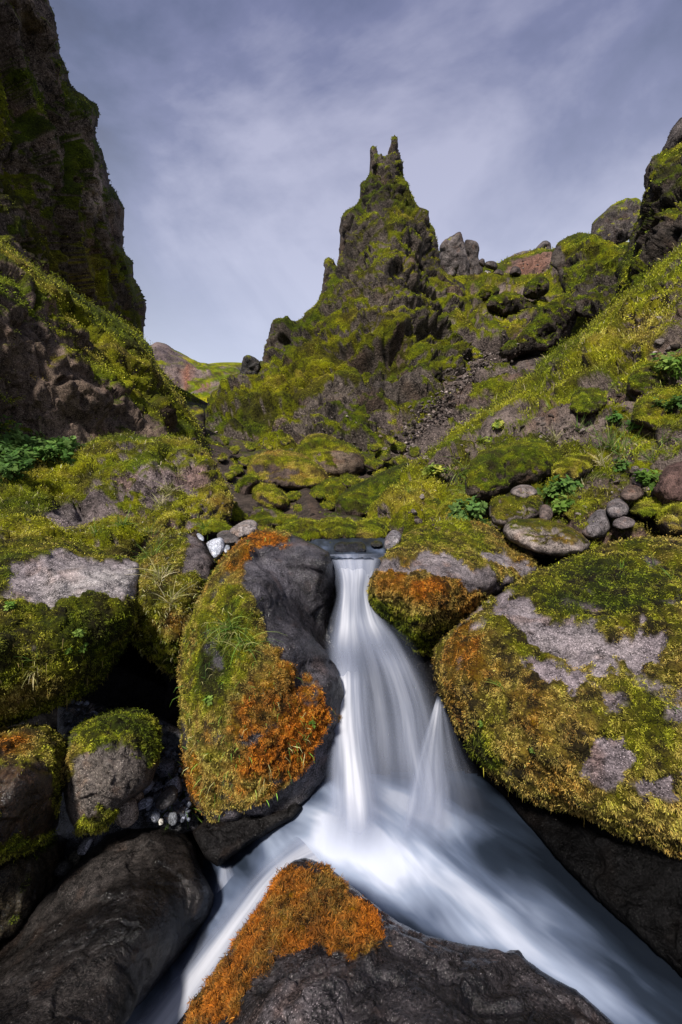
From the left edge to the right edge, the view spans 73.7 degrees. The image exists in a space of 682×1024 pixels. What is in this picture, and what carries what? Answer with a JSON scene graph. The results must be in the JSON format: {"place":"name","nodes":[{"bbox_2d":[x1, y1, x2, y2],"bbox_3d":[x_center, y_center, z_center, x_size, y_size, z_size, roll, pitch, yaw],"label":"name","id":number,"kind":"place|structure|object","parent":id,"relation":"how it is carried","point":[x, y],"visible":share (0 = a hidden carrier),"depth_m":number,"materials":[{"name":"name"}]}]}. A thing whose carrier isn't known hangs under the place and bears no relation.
{"place":"outdoors","nodes":[
{"label":"outdoors","id":0,"kind":"place"},
{"bbox_2d":[53,704,201,878],"bbox_3d":[-1.491,1.826,3.102,1.133,0.740,1.054,-1,7,-10],"label":"gravel bed","id":1,"kind":"object","parent":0,"point":[171,737],"visible":0.16,"depth_m":2.78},
{"bbox_2d":[0,834,65,946],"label":"boulder","id":2,"kind":"object","parent":1,"relation":"on","point":[27,882],"visible":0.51,"depth_m":2.19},
{"bbox_2d":[0,722,67,864],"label":"boulder","id":3,"kind":"object","parent":2,"relation":"on","point":[31,762],"visible":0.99,"depth_m":2.17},
{"bbox_2d":[59,705,162,837],"bbox_3d":[-1.360,1.463,2.692,0.596,0.661,0.947,-3,7,-21],"label":"boulder","id":4,"kind":"object","parent":1,"relation":"on","point":[111,759],"visible":0.99,"depth_m":2.36,"materials":[{"name":"stone"}]},
{"bbox_2d":[114,798,138,827],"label":"stone","id":5,"kind":"object","parent":4,"relation":"on","point":[128,815],"visible":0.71,"depth_m":2.46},
{"bbox_2d":[63,698,191,822],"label":"pebbles","id":6,"kind":"object","parent":1,"relation":"on","point":[179,808],"visible":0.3,"depth_m":2.84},
{"bbox_2d":[155,758,175,776],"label":"stone","id":7,"kind":"object","parent":6,"relation":"on","point":[165,767],"visible":0.88,"depth_m":2.77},
{"bbox_2d":[155,785,177,809],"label":"stone","id":8,"kind":"object","parent":6,"relation":"on","point":[167,797],"visible":1,"depth_m":2.56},
{"bbox_2d":[150,342,239,402],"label":"distant hill","id":9,"kind":"structure","parent":0,"point":[191,376],"depth_m":127.16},
{"bbox_2d":[9,556,559,867],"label":"bedrock","id":10,"kind":"structure","parent":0,"point":[134,678],"depth_m":3.39,"materials":[{"name":"stone"}]},
{"bbox_2d":[0,534,139,728],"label":"boulder","id":11,"kind":"object","parent":10,"relation":"on","point":[58,591],"visible":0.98,"depth_m":2.77,"materials":[{"name":"plant"}]},
{"bbox_2d":[127,557,176,600],"bbox_3d":[-1.356,0.464,3.297,0.329,0.329,0.385,3,7,22],"label":"grass tuft","id":12,"kind":"object","parent":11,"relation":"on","point":[157,572],"visible":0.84,"depth_m":3.33,"materials":[{"name":"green plant"}]},
{"bbox_2d":[130,530,217,679],"bbox_3d":[-1.395,0.728,3.877,0.731,1.062,1.558,-1,6,-7],"label":"boulder","id":13,"kind":"object","parent":10,"relation":"on","point":[156,634],"visible":0.84,"depth_m":3.31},
{"bbox_2d":[206,538,224,557],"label":"stone","id":14,"kind":"object","parent":13,"relation":"on","point":[215,546],"visible":1,"depth_m":3.82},
{"bbox_2d":[217,530,238,543],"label":"stone","id":15,"kind":"object","parent":14,"relation":"on","point":[227,536],"visible":0.86,"depth_m":4.08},
{"bbox_2d":[230,520,257,538],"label":"stone","id":16,"kind":"object","parent":15,"relation":"on","point":[242,529],"visible":0.83,"depth_m":4.25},
{"bbox_2d":[193,803,301,865],"bbox_3d":[-0.555,1.856,2.721,0.617,0.368,0.492,-3,7,-28],"label":"boulder","id":17,"kind":"object","parent":10,"relation":"on","point":[221,843],"visible":0.78,"depth_m":2.54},
{"bbox_2d":[174,527,343,822],"bbox_3d":[-0.531,1.098,3.251,1.213,1.825,1.877,0,6,0],"label":"boulder","id":18,"kind":"object","parent":10,"relation":"on","point":[253,742],"visible":0.95,"depth_m":2.59,"materials":[{"name":"plant"}]},
{"bbox_2d":[196,592,256,659],"bbox_3d":[-0.629,0.658,2.538,0.414,0.464,0.348,5,8,37],"label":"grass tuft","id":19,"kind":"object","parent":18,"relation":"on","point":[225,627],"visible":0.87,"depth_m":2.54,"materials":[{"name":"green plant"}]},
{"bbox_2d":[208,604,281,663],"bbox_3d":[-0.562,0.692,2.418,0.487,0.503,0.376,4,8,32],"label":"grass tuft","id":20,"kind":"object","parent":18,"relation":"on","point":[239,644],"visible":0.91,"depth_m":2.44,"materials":[{"name":"green plant"}]},
{"bbox_2d":[325,577,342,662],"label":"waterfall","id":21,"kind":"object","parent":10,"relation":"on","point":[331,635],"visible":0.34,"depth_m":3.49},
{"bbox_2d":[366,519,541,656],"bbox_3d":[0.955,0.792,4.019,1.212,1.275,2.291,6,9,41],"label":"boulder","id":22,"kind":"object","parent":10,"relation":"on","point":[428,588],"visible":0.8,"depth_m":3.34,"materials":[{"name":"plant"}]},
{"bbox_2d":[432,534,681,858],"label":"boulder","id":23,"kind":"object","parent":10,"relation":"on","point":[578,657],"visible":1,"depth_m":2.29,"materials":[{"name":"plant"}]},
{"bbox_2d":[175,386,418,555],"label":"valley floor","id":24,"kind":"structure","parent":0,"point":[247,504],"depth_m":11.02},
{"bbox_2d":[0,431,235,561],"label":"outcrop","id":25,"kind":"object","parent":24,"relation":"on","point":[99,479],"visible":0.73,"depth_m":5.39,"materials":[{"name":"plant"}]},
{"bbox_2d":[0,459,34,486],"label":"leafy plant","id":26,"kind":"object","parent":25,"relation":"on","point":[8,470],"visible":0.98,"depth_m":5.17,"materials":[{"name":"green plant"}]},
{"bbox_2d":[2,447,40,465],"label":"leafy plant","id":27,"kind":"object","parent":25,"relation":"on","point":[24,455],"visible":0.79,"depth_m":5.60,"materials":[{"name":"green plant"}]},
{"bbox_2d":[0,415,45,442],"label":"leafy plant","id":28,"kind":"object","parent":25,"relation":"on","point":[15,433],"visible":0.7,"depth_m":6.70,"materials":[{"name":"green plant"}]},
{"bbox_2d":[19,444,57,464],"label":"leafy plant","id":29,"kind":"object","parent":25,"relation":"on","point":[37,454],"visible":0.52,"depth_m":5.79,"materials":[{"name":"green plant"}]},
{"bbox_2d":[31,443,75,464],"bbox_3d":[-3.705,-0.707,5.925,0.451,0.387,0.476,0,6,0],"label":"leafy plant","id":30,"kind":"object","parent":25,"relation":"on","point":[65,454],"visible":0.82,"depth_m":5.90,"materials":[{"name":"green plant"}]},
{"bbox_2d":[45,437,76,455],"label":"leafy plant","id":31,"kind":"object","parent":25,"relation":"on","point":[53,443],"visible":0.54,"depth_m":6.13,"materials":[{"name":"green plant"}]},
{"bbox_2d":[190,405,206,437],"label":"crag","id":32,"kind":"structure","parent":24,"relation":"on","point":[199,413],"depth_m":18.71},
{"bbox_2d":[197,518,231,540],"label":"boulder","id":33,"kind":"object","parent":24,"relation":"on","point":[216,526],"visible":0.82,"depth_m":4.68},
{"bbox_2d":[229,500,248,524],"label":"boulder","id":34,"kind":"object","parent":24,"relation":"on","point":[238,515],"visible":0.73,"depth_m":6.44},
{"bbox_2d":[233,473,260,494],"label":"boulder","id":35,"kind":"object","parent":24,"relation":"on","point":[245,484],"visible":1,"depth_m":8.72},
{"bbox_2d":[250,482,289,510],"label":"boulder","id":36,"kind":"object","parent":24,"relation":"on","point":[265,495],"visible":0.98,"depth_m":8.05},
{"bbox_2d":[248,506,296,527],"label":"boulder","id":37,"kind":"object","parent":24,"relation":"on","point":[269,517],"visible":0.75,"depth_m":7.06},
{"bbox_2d":[246,447,328,489],"bbox_3d":[-1.496,-1.119,11.322,1.894,1.035,4.342,-2,7,-18],"label":"boulder","id":38,"kind":"object","parent":24,"relation":"on","point":[287,470],"visible":0.95,"depth_m":9.94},
{"bbox_2d":[276,517,321,540],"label":"boulder","id":39,"kind":"object","parent":24,"relation":"on","point":[305,529],"visible":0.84,"depth_m":4.69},
{"bbox_2d":[309,475,347,503],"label":"boulder","id":40,"kind":"object","parent":24,"relation":"on","point":[333,488],"visible":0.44,"depth_m":8.74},
{"bbox_2d":[339,472,359,487],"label":"boulder","id":41,"kind":"object","parent":40,"relation":"on","point":[350,480],"visible":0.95,"depth_m":8.95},
{"bbox_2d":[294,433,364,476],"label":"boulder","id":42,"kind":"object","parent":24,"relation":"on","point":[332,455],"visible":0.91,"depth_m":11.89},
{"bbox_2d":[317,515,356,539],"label":"boulder","id":43,"kind":"object","parent":24,"relation":"on","point":[337,527],"visible":0.92,"depth_m":4.64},
{"bbox_2d":[205,135,489,454],"bbox_3d":[1.470,-17.229,31.132,17.008,29.755,29.928,4,8,31],"label":"rock spire","id":44,"kind":"object","parent":24,"relation":"on","point":[392,290],"visible":0.86,"depth_m":27.35,"materials":[{"name":"plant"}]},
{"bbox_2d":[240,355,260,374],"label":"rock outcrop","id":45,"kind":"object","parent":44,"relation":"on","point":[251,365],"visible":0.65,"depth_m":30.57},
{"bbox_2d":[335,463,409,516],"bbox_3d":[0.679,-0.413,8.275,1.235,0.996,3.230,3,7,25],"label":"boulder","id":46,"kind":"object","parent":24,"relation":"on","point":[356,498],"visible":0.67,"depth_m":7.41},
{"bbox_2d":[355,517,389,538],"bbox_3d":[0.318,0.177,5.220,0.495,0.252,1.432,0,6,0],"label":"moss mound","id":47,"kind":"object","parent":24,"relation":"on","point":[373,528],"visible":0.85,"depth_m":4.77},
{"bbox_2d":[371,467,386,476],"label":"boulder","id":48,"kind":"object","parent":24,"relation":"on","point":[379,470],"visible":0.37,"depth_m":11.13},
{"bbox_2d":[364,457,383,470],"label":"boulder","id":49,"kind":"object","parent":48,"relation":"on","point":[373,464],"visible":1,"depth_m":11.57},
{"bbox_2d":[374,449,391,461],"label":"boulder","id":50,"kind":"object","parent":24,"relation":"on","point":[385,455],"visible":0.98,"depth_m":13.09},
{"bbox_2d":[365,482,406,519],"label":"boulder","id":51,"kind":"object","parent":24,"relation":"on","point":[371,513],"visible":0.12,"depth_m":6.78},
{"bbox_2d":[390,441,406,453],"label":"boulder","id":52,"kind":"object","parent":24,"relation":"on","point":[397,447],"visible":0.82,"depth_m":14.07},
{"bbox_2d":[308,538,386,558],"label":"stream","id":53,"kind":"structure","parent":0,"point":[372,552],"depth_m":3.97,"materials":[{"name":"liquid"}]},
{"bbox_2d":[334,542,365,552],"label":"stone","id":54,"kind":"object","parent":53,"relation":"in","point":[355,547],"visible":0.88,"depth_m":3.90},
{"bbox_2d":[336,554,383,710],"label":"waterfall","id":55,"kind":"structure","parent":0,"point":[350,567],"depth_m":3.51,"materials":[{"name":"liquid"}]},
{"bbox_2d":[335,658,370,828],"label":"waterfall","id":56,"kind":"structure","parent":55,"relation":"attached to","point":[352,791],"depth_m":2.65,"materials":[{"name":"liquid"}]},
{"bbox_2d":[386,657,420,774],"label":"waterfall","id":57,"kind":"structure","parent":55,"relation":"attached to","point":[397,678],"depth_m":2.85,"materials":[{"name":"liquid"}]},
{"bbox_2d":[408,700,442,817],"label":"waterfall","id":58,"kind":"structure","parent":55,"relation":"attached to","point":[427,793],"depth_m":2.67,"materials":[{"name":"liquid"}]},
{"bbox_2d":[49,0,681,363],"label":"sky","id":59,"kind":"structure","parent":0,"point":[235,138],"materials":[{"name":"grey"}]},
{"bbox_2d":[384,530,401,550],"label":"stone","id":60,"kind":"object","parent":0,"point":[392,538],"visible":0.92,"depth_m":3.84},
{"bbox_2d":[125,771,681,1023],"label":"pool","id":61,"kind":"structure","parent":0,"point":[475,861],"depth_m":2.19,"materials":[{"name":"liquid"}]},
{"bbox_2d":[0,827,213,1023],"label":"boulder","id":62,"kind":"object","parent":61,"relation":"in","point":[110,927],"visible":0.99,"depth_m":1.95,"materials":[{"name":"stone"}]},
{"bbox_2d":[52,859,72,877],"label":"stone","id":63,"kind":"object","parent":62,"relation":"on","point":[63,867],"visible":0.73,"depth_m":2.42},
{"bbox_2d":[77,836,92,854],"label":"stone","id":64,"kind":"object","parent":62,"relation":"on","point":[84,845],"visible":1,"depth_m":2.44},
{"bbox_2d":[137,797,153,809],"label":"stone","id":65,"kind":"object","parent":62,"relation":"on","point":[145,802],"visible":0.97,"depth_m":2.54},
{"bbox_2d":[142,840,320,1023],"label":"outflow","id":66,"kind":"object","parent":61,"relation":"in","point":[171,1007],"visible":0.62,"depth_m":2.05,"materials":[{"name":"liquid"}]},
{"bbox_2d":[177,858,613,1023],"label":"boulder","id":67,"kind":"object","parent":61,"relation":"on","point":[315,942],"visible":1,"depth_m":1.20,"materials":[{"name":"stone"}]},
{"bbox_2d":[442,700,681,976],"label":"boulder","id":68,"kind":"object","parent":61,"relation":"in","point":[635,887],"visible":0.76,"depth_m":2.08,"materials":[{"name":"stone"}]},
{"bbox_2d":[367,240,628,459],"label":"slope","id":69,"kind":"structure","parent":0,"point":[483,332],"depth_m":27.93,"materials":[{"name":"plant"}]},
{"bbox_2d":[408,363,441,381],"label":"outcrop","id":70,"kind":"object","parent":69,"relation":"on","point":[437,374],"visible":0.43,"depth_m":24.26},
{"bbox_2d":[192,258,681,532],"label":"rubble","id":71,"kind":"object","parent":69,"relation":"on","point":[417,520],"visible":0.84,"depth_m":8.05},
{"bbox_2d":[382,347,512,457],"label":"scree","id":72,"kind":"structure","parent":69,"relation":"on","point":[447,390],"depth_m":20.57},
{"bbox_2d":[439,232,469,276],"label":"rock stack","id":73,"kind":"object","parent":69,"relation":"on","point":[453,258],"visible":0.85,"depth_m":46.04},
{"bbox_2d":[465,239,482,274],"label":"rock stack","id":74,"kind":"object","parent":69,"relation":"on","point":[472,248],"visible":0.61,"depth_m":47.60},
{"bbox_2d":[477,284,499,301],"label":"outcrop","id":75,"kind":"object","parent":69,"relation":"on","point":[485,292],"visible":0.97,"depth_m":36.49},
{"bbox_2d":[486,292,527,316],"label":"outcrop","id":76,"kind":"object","parent":69,"relation":"on","point":[505,304],"visible":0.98,"depth_m":33.25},
{"bbox_2d":[499,340,518,361],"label":"outcrop","id":77,"kind":"object","parent":69,"relation":"on","point":[510,350],"visible":0.99,"depth_m":25.50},
{"bbox_2d":[523,275,549,299],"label":"outcrop","id":78,"kind":"object","parent":69,"relation":"on","point":[536,287],"visible":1,"depth_m":36.46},
{"bbox_2d":[515,293,576,356],"bbox_3d":[12.545,-11.223,27.235,5.150,3.995,2.828,-4,8,-32],"label":"outcrop","id":79,"kind":"object","parent":69,"relation":"on","point":[557,314],"visible":0.97,"depth_m":26.00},
{"bbox_2d":[550,232,624,320],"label":"crag","id":80,"kind":"structure","parent":69,"relation":"on","point":[588,280],"depth_m":28.50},
{"bbox_2d":[591,198,641,244],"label":"crag","id":81,"kind":"structure","parent":69,"relation":"on","point":[615,222],"depth_m":33.89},
{"bbox_2d":[583,141,681,330],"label":"crag","id":82,"kind":"structure","parent":69,"relation":"on","point":[656,233],"depth_m":19.70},
{"bbox_2d":[662,117,681,150],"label":"rock spire","id":83,"kind":"object","parent":82,"relation":"on","point":[674,137],"visible":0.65,"depth_m":27.00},
{"bbox_2d":[374,238,681,559],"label":"hillside","id":84,"kind":"structure","parent":0,"point":[597,353],"depth_m":8.57,"materials":[{"name":"plant"}]},
{"bbox_2d":[422,496,441,521],"bbox_3d":[1.203,-0.011,6.510,0.574,0.471,1.870,1,7,13],"label":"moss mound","id":85,"kind":"object","parent":84,"relation":"on","point":[430,513],"visible":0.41,"depth_m":6.00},
{"bbox_2d":[421,462,448,477],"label":"leafy plant","id":86,"kind":"object","parent":84,"relation":"on","point":[436,470],"visible":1,"depth_m":7.24,"materials":[{"name":"green plant"}]},
{"bbox_2d":[436,492,471,520],"bbox_3d":[1.483,-0.053,5.693,0.530,0.393,1.826,2,7,20],"label":"moss mound","id":87,"kind":"object","parent":84,"relation":"on","point":[442,509],"visible":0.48,"depth_m":5.16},
{"bbox_2d":[446,507,470,520],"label":"fern","id":88,"kind":"object","parent":84,"relation":"on","point":[461,513],"visible":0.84,"depth_m":4.79,"materials":[{"name":"green plant"}]},
{"bbox_2d":[448,495,490,525],"bbox_3d":[1.390,-0.014,5.005,0.452,0.356,0.492,0,6,0],"label":"fern","id":89,"kind":"object","parent":84,"relation":"on","point":[475,510],"visible":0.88,"depth_m":4.87,"materials":[{"name":"green plant"}]},
{"bbox_2d":[465,437,556,502],"bbox_3d":[2.488,-0.624,6.475,1.139,0.929,2.328,6,9,44],"label":"moss mound","id":90,"kind":"object","parent":84,"relation":"on","point":[501,470],"visible":0.98,"depth_m":5.96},
{"bbox_2d":[488,492,543,527],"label":"boulder","id":91,"kind":"object","parent":84,"relation":"on","point":[505,509],"visible":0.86,"depth_m":4.81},
{"bbox_2d":[510,485,536,497],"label":"stone","id":92,"kind":"object","parent":91,"relation":"on","point":[518,491],"visible":0.9,"depth_m":5.12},
{"bbox_2d":[503,518,589,556],"bbox_3d":[1.998,0.211,4.420,0.758,0.306,1.318,4,8,32],"label":"slab","id":93,"kind":"object","parent":84,"relation":"on","point":[546,537],"depth_m":3.99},
{"bbox_2d":[539,504,552,519],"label":"stone","id":94,"kind":"object","parent":93,"relation":"on","point":[545,512],"visible":0.89,"depth_m":4.69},
{"bbox_2d":[536,475,577,498],"bbox_3d":[2.625,-0.197,5.587,0.509,0.528,0.581,0,6,0],"label":"leafy plant","id":95,"kind":"object","parent":84,"relation":"on","point":[553,489],"visible":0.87,"depth_m":5.50,"materials":[{"name":"green plant"}]},
{"bbox_2d":[545,495,575,513],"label":"leafy plant","id":96,"kind":"object","parent":84,"relation":"on","point":[558,506],"visible":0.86,"depth_m":4.98,"materials":[{"name":"green plant"}]},
{"bbox_2d":[551,450,599,483],"bbox_3d":[3.414,-0.686,6.568,0.616,0.511,2.069,6,8,41],"label":"moss mound","id":97,"kind":"object","parent":84,"relation":"on","point":[574,467],"visible":0.84,"depth_m":5.95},
{"bbox_2d":[564,497,600,521],"bbox_3d":[2.868,-0.044,5.351,0.403,0.338,1.884,4,8,33],"label":"moss mound","id":98,"kind":"object","parent":84,"relation":"on","point":[569,513],"visible":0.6,"depth_m":4.80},
{"bbox_2d":[569,386,607,415],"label":"boulder","id":99,"kind":"object","parent":84,"relation":"on","point":[592,400],"visible":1,"depth_m":7.92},
{"bbox_2d":[582,509,610,539],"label":"stone","id":100,"kind":"object","parent":84,"relation":"on","point":[597,526],"visible":0.94,"depth_m":4.34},
{"bbox_2d":[586,417,640,455],"bbox_3d":[3.928,-1.120,6.743,0.958,0.739,0.697,2,7,16],"label":"grass tuft","id":101,"kind":"object","parent":84,"relation":"on","point":[611,441],"visible":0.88,"depth_m":6.79,"materials":[{"name":"green plant"}]},
{"bbox_2d":[606,498,628,517],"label":"stone","id":102,"kind":"object","parent":84,"relation":"on","point":[617,508],"visible":0.98,"depth_m":4.45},
{"bbox_2d":[613,457,631,471],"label":"leafy plant","id":103,"kind":"object","parent":84,"relation":"on","point":[620,465],"visible":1,"depth_m":5.98,"materials":[{"name":"green plant"}]},
{"bbox_2d":[612,516,634,528],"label":"stone","id":104,"kind":"object","parent":84,"relation":"on","point":[623,522],"visible":0.98,"depth_m":4.13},
{"bbox_2d":[591,422,655,460],"bbox_3d":[4.245,-0.969,6.826,0.950,0.895,0.826,-6,8,-41],"label":"grass tuft","id":105,"kind":"object","parent":84,"relation":"on","point":[625,450],"visible":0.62,"depth_m":6.76,"materials":[{"name":"green plant"}]},
{"bbox_2d":[620,484,643,501],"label":"stone","id":106,"kind":"object","parent":84,"relation":"on","point":[631,492],"visible":0.97,"depth_m":4.76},
{"bbox_2d":[629,492,662,520],"bbox_3d":[3.470,-0.072,5.048,0.420,0.271,1.872,6,9,41],"label":"moss mound","id":107,"kind":"object","parent":84,"relation":"on","point":[645,507],"visible":0.8,"depth_m":4.54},
{"bbox_2d":[632,469,661,490],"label":"leafy plant","id":108,"kind":"object","parent":84,"relation":"on","point":[645,477],"visible":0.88,"depth_m":4.84,"materials":[{"name":"green plant"}]},
{"bbox_2d":[626,361,668,395],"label":"boulder","id":109,"kind":"object","parent":84,"relation":"on","point":[641,377],"visible":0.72,"depth_m":8.15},
{"bbox_2d":[650,349,681,389],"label":"leafy plant","id":110,"kind":"object","parent":109,"relation":"on","point":[670,362],"visible":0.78,"depth_m":8.00,"materials":[{"name":"green plant"}]},
{"bbox_2d":[631,387,681,431],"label":"moss mound","id":111,"kind":"object","parent":84,"relation":"on","point":[646,414],"visible":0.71,"depth_m":7.02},
{"bbox_2d":[651,395,681,412],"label":"leafy plant","id":112,"kind":"object","parent":84,"relation":"on","point":[671,403],"visible":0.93,"depth_m":6.94,"materials":[{"name":"green plant"}]},
{"bbox_2d":[653,461,681,504],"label":"boulder","id":113,"kind":"object","parent":84,"relation":"on","point":[667,488],"visible":0.86,"depth_m":4.52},
{"bbox_2d":[653,501,681,537],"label":"moss mound","id":114,"kind":"object","parent":84,"relation":"on","point":[668,519],"visible":0.9,"depth_m":4.07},
{"bbox_3d":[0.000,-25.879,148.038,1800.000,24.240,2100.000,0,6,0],"label":"ground","id":115,"kind":"structure","parent":0,"visible":0},
{"bbox_2d":[0,0,146,337],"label":"cliff","id":116,"kind":"structure","parent":115,"relation":"on","point":[62,208],"depth_m":23.00,"materials":[{"name":"stone"}]},
{"bbox_2d":[0,237,214,456],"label":"crag","id":117,"kind":"structure","parent":115,"relation":"on","point":[83,370],"depth_m":8.18,"materials":[{"name":"plant"}]},
{"bbox_2d":[21,435,43,450],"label":"leafy plant","id":118,"kind":"object","parent":117,"relation":"on","point":[33,441],"visible":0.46,"depth_m":6.85,"materials":[{"name":"green plant"}]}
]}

